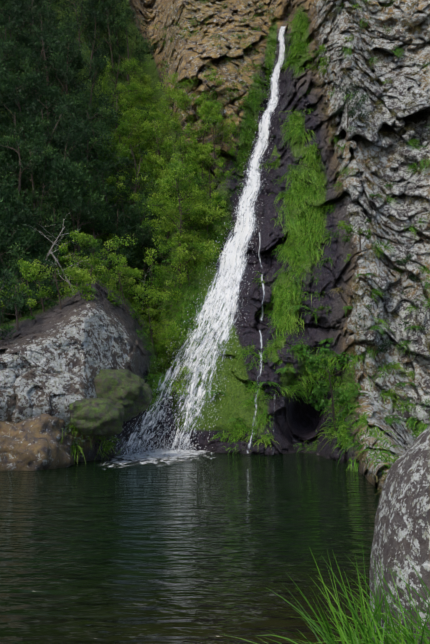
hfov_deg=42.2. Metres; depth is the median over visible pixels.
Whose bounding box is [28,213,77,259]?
dead branch
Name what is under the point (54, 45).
conifer tree
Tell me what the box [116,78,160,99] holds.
bright shrub
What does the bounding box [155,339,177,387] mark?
tree
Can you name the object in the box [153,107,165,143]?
bright shrub
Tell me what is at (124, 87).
broadleaf tree
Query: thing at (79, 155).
conifer tree
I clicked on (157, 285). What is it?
broadleaf tree
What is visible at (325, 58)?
cliff shrub
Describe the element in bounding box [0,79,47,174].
conifer tree
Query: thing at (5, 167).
conifer tree
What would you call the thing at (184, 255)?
tree
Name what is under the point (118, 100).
broadleaf tree
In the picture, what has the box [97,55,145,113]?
broadleaf tree
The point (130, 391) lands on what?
mossy boulder
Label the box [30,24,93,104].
conifer tree
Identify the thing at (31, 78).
conifer tree
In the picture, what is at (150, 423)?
waterfall strand
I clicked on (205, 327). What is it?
waterfall spray
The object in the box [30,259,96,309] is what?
bright shrub
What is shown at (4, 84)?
conifer tree
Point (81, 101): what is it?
conifer tree
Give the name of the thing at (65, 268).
dead branch
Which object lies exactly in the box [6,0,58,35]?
conifer tree
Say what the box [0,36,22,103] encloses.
conifer tree
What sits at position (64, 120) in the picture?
conifer tree
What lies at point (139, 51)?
conifer tree
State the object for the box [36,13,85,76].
conifer tree
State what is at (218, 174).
bright shrub
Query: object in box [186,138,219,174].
bright shrub
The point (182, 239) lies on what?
bright shrub
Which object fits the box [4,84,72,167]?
conifer tree
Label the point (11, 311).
dark shrub
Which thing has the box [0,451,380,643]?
pool water
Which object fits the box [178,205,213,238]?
bright shrub
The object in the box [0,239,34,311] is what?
conifer tree
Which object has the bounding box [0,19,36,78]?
conifer tree
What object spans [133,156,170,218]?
broadleaf tree
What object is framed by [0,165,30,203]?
conifer tree
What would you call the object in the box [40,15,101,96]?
conifer tree
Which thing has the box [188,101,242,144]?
bright shrub
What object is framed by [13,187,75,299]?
conifer tree
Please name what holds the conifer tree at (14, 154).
on the terrain ground at (54, 361)
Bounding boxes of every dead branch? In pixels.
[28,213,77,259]
[44,235,87,292]
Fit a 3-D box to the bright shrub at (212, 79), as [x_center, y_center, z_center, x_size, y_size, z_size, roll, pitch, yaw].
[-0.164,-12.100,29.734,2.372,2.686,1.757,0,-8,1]
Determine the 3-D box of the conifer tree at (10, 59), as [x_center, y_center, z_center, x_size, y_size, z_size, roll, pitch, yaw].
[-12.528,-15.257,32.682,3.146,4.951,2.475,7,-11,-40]
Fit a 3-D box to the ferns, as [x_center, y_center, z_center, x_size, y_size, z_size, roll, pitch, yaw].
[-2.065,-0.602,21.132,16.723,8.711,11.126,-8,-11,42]
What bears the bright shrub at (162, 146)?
on the terrain ground at (54, 361)
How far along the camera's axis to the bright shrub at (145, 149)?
34.60 m
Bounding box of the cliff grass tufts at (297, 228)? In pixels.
[61,0,429,476]
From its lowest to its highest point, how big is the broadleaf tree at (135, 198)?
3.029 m
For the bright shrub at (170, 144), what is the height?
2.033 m
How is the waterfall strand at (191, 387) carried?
attached to the waterfall
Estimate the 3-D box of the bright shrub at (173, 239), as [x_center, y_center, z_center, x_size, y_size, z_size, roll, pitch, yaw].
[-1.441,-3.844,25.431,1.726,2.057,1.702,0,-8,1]
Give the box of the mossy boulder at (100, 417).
[69,398,124,436]
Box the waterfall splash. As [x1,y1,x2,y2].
[116,430,197,458]
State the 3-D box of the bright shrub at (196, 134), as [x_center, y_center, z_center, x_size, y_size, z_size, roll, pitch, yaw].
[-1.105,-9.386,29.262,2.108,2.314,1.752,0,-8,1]
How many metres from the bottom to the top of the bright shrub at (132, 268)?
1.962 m
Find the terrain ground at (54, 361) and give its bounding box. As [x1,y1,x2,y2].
[0,0,429,491]
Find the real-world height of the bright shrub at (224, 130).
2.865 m
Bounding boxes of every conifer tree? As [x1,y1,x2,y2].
[0,0,40,55]
[0,0,75,62]
[0,8,42,82]
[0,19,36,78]
[0,20,23,95]
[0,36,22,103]
[0,60,23,136]
[0,69,52,165]
[0,69,53,139]
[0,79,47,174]
[0,119,45,190]
[0,124,44,229]
[0,126,76,258]
[0,136,55,209]
[0,159,13,174]
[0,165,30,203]
[0,178,16,266]
[0,184,32,265]
[0,193,40,325]
[0,194,64,305]
[0,199,39,283]
[0,208,74,319]
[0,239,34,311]
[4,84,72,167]
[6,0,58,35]
[9,53,90,125]
[10,104,76,190]
[10,157,83,270]
[13,31,60,108]
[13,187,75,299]
[14,100,95,179]
[15,7,77,83]
[16,24,78,106]
[24,100,93,209]
[27,0,73,50]
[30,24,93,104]
[33,0,80,17]
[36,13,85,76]
[36,146,90,255]
[39,49,103,120]
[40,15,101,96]
[40,184,114,288]
[44,0,102,51]
[44,101,113,169]
[48,124,129,202]
[49,158,103,267]
[53,128,121,228]
[55,89,124,171]
[62,79,119,148]
[63,200,128,268]
[69,49,124,126]
[74,0,107,24]
[76,145,143,247]
[80,0,116,79]
[81,0,128,38]
[88,0,133,70]
[89,205,155,286]
[97,0,135,51]
[98,7,157,84]
[100,193,166,280]
[103,189,160,256]
[106,150,153,213]
[122,182,166,250]
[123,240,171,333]
[128,208,173,306]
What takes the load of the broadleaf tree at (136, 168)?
on the terrain ground at (54, 361)
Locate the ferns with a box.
[1,193,425,425]
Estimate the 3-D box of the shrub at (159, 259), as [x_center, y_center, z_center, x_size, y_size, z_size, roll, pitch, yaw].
[-3.285,-1.869,28.541,3.230,5.368,4.030,0,-8,1]
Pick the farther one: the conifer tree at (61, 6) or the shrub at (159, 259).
the conifer tree at (61, 6)
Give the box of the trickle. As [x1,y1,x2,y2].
[247,233,264,452]
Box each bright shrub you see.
[0,258,39,330]
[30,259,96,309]
[49,232,82,286]
[58,243,108,292]
[63,230,137,291]
[97,230,129,265]
[100,254,144,310]
[100,257,158,315]
[109,99,148,128]
[111,259,143,294]
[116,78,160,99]
[124,280,160,319]
[132,291,184,350]
[135,294,159,333]
[137,86,161,125]
[141,134,162,158]
[144,89,177,124]
[145,154,157,184]
[147,193,170,231]
[150,181,178,223]
[152,140,173,168]
[152,327,164,354]
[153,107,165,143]
[155,158,174,193]
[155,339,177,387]
[155,360,203,405]
[156,75,176,107]
[157,103,189,150]
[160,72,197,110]
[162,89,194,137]
[162,190,199,230]
[164,129,195,159]
[164,157,203,206]
[165,214,199,256]
[167,144,234,200]
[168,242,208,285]
[173,228,217,280]
[174,137,207,186]
[174,174,206,215]
[175,123,213,160]
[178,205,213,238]
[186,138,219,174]
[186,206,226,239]
[187,162,230,205]
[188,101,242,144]
[188,190,225,228]
[191,70,230,108]
[191,143,226,188]
[193,94,228,133]
[195,109,236,173]
[197,106,239,155]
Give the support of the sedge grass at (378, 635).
on the terrain ground at (54, 361)
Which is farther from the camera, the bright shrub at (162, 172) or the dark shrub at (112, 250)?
the bright shrub at (162, 172)
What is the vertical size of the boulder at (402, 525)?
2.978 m
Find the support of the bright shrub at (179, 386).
on the terrain ground at (54, 361)
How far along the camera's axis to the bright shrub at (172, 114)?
30.52 m
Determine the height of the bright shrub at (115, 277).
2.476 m
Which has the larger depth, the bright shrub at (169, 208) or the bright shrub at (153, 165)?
the bright shrub at (153, 165)
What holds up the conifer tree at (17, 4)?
on the terrain ground at (54, 361)
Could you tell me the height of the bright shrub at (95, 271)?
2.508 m
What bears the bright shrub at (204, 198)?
on the terrain ground at (54, 361)
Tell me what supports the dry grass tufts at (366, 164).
on the terrain ground at (54, 361)
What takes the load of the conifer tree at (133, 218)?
on the terrain ground at (54, 361)
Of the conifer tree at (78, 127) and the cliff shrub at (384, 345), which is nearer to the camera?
the cliff shrub at (384, 345)
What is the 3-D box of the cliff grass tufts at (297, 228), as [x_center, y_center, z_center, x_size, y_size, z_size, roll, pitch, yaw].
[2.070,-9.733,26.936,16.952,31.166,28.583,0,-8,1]
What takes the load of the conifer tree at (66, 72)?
on the terrain ground at (54, 361)
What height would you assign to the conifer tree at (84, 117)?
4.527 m
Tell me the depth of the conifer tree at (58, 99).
31.24 m
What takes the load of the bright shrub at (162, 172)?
on the terrain ground at (54, 361)
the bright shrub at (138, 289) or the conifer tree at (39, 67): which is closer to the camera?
the bright shrub at (138, 289)
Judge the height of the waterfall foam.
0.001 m
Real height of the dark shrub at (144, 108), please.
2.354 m
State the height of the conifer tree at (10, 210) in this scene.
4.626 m
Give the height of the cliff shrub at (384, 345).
2.124 m
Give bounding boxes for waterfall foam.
[104,449,213,469]
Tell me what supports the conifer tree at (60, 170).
on the terrain ground at (54, 361)
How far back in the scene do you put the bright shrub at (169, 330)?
22.83 m
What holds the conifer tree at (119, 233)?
on the terrain ground at (54, 361)
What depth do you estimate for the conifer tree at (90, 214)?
25.95 m
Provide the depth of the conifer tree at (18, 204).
24.70 m
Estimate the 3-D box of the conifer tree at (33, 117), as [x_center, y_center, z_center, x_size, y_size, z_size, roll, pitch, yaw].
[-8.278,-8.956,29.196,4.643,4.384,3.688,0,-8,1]
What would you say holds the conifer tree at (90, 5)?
on the terrain ground at (54, 361)
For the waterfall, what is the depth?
22.43 m
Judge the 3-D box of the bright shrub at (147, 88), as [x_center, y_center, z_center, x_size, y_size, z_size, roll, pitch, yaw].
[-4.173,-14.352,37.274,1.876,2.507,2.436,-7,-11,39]
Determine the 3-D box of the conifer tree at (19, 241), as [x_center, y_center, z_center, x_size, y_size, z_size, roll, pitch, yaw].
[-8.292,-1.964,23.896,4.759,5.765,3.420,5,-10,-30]
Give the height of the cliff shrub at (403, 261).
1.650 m
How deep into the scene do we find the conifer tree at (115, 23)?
37.79 m
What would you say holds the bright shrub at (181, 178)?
on the terrain ground at (54, 361)
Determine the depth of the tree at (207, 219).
25.45 m
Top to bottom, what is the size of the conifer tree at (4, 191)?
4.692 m
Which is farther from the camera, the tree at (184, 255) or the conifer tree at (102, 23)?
the conifer tree at (102, 23)
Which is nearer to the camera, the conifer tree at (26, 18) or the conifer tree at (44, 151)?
the conifer tree at (44, 151)
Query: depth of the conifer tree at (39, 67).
31.23 m
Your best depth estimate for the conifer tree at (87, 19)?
36.59 m
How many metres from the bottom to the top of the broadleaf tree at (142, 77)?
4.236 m
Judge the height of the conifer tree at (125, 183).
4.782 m
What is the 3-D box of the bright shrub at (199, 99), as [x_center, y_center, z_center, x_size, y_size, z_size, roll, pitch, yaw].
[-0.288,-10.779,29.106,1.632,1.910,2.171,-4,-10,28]
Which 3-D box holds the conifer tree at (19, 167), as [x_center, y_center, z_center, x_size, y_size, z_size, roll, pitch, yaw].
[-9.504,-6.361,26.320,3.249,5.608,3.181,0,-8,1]
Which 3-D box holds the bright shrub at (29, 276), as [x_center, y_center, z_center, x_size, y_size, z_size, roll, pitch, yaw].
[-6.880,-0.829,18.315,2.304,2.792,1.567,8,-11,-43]
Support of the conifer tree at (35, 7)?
on the terrain ground at (54, 361)
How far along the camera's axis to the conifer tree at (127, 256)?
27.71 m
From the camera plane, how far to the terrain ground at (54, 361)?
22.43 m
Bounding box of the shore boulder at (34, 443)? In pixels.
[0,414,73,470]
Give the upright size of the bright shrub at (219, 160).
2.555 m
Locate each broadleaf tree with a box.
[80,166,143,222]
[92,80,131,138]
[95,118,131,187]
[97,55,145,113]
[99,108,158,166]
[104,134,160,201]
[111,78,159,138]
[116,98,156,182]
[121,58,155,106]
[131,101,169,145]
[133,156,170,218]
[133,172,178,257]
[139,119,171,182]
[139,189,220,289]
[140,148,221,249]
[146,236,200,325]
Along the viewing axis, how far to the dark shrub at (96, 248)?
26.00 m
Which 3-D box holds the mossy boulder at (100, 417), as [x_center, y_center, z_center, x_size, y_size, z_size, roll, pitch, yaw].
[-3.435,2.747,16.131,1.717,1.153,1.547,0,-8,1]
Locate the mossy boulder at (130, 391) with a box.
[94,369,151,421]
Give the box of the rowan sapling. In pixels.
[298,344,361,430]
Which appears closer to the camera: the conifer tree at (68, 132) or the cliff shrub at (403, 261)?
the cliff shrub at (403, 261)
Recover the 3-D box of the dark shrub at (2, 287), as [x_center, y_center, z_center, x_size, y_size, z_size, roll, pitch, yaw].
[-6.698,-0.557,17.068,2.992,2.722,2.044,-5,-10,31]
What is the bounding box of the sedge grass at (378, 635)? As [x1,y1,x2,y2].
[226,537,429,643]
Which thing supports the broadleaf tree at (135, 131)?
on the terrain ground at (54, 361)
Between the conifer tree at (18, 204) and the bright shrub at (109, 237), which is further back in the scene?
the bright shrub at (109, 237)
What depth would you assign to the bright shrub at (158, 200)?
29.41 m
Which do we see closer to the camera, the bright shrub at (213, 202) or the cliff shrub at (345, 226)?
the cliff shrub at (345, 226)
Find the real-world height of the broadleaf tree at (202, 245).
4.364 m
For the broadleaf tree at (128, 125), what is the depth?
33.82 m
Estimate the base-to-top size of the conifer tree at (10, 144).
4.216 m
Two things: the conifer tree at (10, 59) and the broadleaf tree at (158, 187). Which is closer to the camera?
the broadleaf tree at (158, 187)
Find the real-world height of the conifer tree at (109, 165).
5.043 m
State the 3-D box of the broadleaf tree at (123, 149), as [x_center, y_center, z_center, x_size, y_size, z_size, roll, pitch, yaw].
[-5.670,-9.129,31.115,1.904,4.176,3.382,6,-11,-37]
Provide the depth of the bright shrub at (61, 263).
25.85 m
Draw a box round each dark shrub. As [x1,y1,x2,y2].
[0,268,30,337]
[0,273,57,315]
[1,301,25,323]
[17,260,67,317]
[49,238,109,283]
[71,235,118,272]
[84,243,120,284]
[134,105,148,136]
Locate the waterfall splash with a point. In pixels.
(160, 446)
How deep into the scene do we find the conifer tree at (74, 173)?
26.10 m
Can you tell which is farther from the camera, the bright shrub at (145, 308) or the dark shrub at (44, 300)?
the bright shrub at (145, 308)
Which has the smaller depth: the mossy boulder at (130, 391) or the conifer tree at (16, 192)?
the mossy boulder at (130, 391)
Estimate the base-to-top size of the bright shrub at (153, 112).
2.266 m
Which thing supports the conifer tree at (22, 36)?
on the terrain ground at (54, 361)
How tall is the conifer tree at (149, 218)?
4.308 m
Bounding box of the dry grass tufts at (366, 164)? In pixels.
[133,0,429,491]
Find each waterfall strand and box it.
[129,367,179,455]
[172,367,199,451]
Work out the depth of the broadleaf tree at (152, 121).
34.33 m
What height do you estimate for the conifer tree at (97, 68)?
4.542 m
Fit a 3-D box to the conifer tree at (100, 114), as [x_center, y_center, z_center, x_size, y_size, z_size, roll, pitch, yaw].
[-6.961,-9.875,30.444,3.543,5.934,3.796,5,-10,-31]
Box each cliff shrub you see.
[306,44,338,84]
[333,83,370,137]
[337,218,370,262]
[355,305,410,361]
[396,253,419,294]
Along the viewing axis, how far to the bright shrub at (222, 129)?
28.71 m
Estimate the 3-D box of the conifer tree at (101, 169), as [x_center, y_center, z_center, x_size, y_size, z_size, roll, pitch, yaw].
[-5.324,-6.193,29.232,2.699,6.251,4.486,-7,-11,41]
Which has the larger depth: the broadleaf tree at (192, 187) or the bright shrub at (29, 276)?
the broadleaf tree at (192, 187)
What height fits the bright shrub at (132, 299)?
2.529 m
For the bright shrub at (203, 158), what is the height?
2.659 m
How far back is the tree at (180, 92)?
29.50 m
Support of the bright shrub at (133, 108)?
on the terrain ground at (54, 361)
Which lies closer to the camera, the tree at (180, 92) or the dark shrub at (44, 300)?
the dark shrub at (44, 300)
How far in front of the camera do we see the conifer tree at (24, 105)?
30.07 m
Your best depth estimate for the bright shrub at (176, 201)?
27.94 m
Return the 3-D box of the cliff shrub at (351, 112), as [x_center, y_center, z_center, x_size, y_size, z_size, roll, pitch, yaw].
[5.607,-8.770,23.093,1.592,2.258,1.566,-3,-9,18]
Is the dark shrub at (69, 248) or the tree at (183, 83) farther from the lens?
the tree at (183, 83)
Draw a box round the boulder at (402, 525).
[370,426,429,643]
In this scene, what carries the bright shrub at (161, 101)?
on the terrain ground at (54, 361)
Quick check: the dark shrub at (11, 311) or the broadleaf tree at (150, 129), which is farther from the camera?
the broadleaf tree at (150, 129)
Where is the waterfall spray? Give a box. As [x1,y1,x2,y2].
[111,40,285,453]
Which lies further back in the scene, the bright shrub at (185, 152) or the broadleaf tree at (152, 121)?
the broadleaf tree at (152, 121)
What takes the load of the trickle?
on the terrain ground at (54, 361)
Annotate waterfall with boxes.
[118,28,284,454]
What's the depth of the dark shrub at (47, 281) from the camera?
19.87 m
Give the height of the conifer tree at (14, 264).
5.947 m
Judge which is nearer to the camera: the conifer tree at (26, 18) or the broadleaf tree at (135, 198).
the broadleaf tree at (135, 198)
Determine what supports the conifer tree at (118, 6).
on the terrain ground at (54, 361)
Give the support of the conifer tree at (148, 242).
on the terrain ground at (54, 361)
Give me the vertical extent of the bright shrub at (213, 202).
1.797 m
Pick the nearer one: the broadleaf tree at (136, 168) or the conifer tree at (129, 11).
the broadleaf tree at (136, 168)
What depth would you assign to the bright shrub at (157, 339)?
25.87 m
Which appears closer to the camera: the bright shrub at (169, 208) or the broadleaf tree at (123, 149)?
the bright shrub at (169, 208)
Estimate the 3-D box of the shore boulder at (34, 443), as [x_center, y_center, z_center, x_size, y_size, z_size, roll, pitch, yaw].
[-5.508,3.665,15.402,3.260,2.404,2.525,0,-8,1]
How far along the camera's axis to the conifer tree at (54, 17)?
35.89 m
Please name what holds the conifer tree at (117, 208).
on the terrain ground at (54, 361)
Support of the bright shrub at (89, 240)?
on the terrain ground at (54, 361)

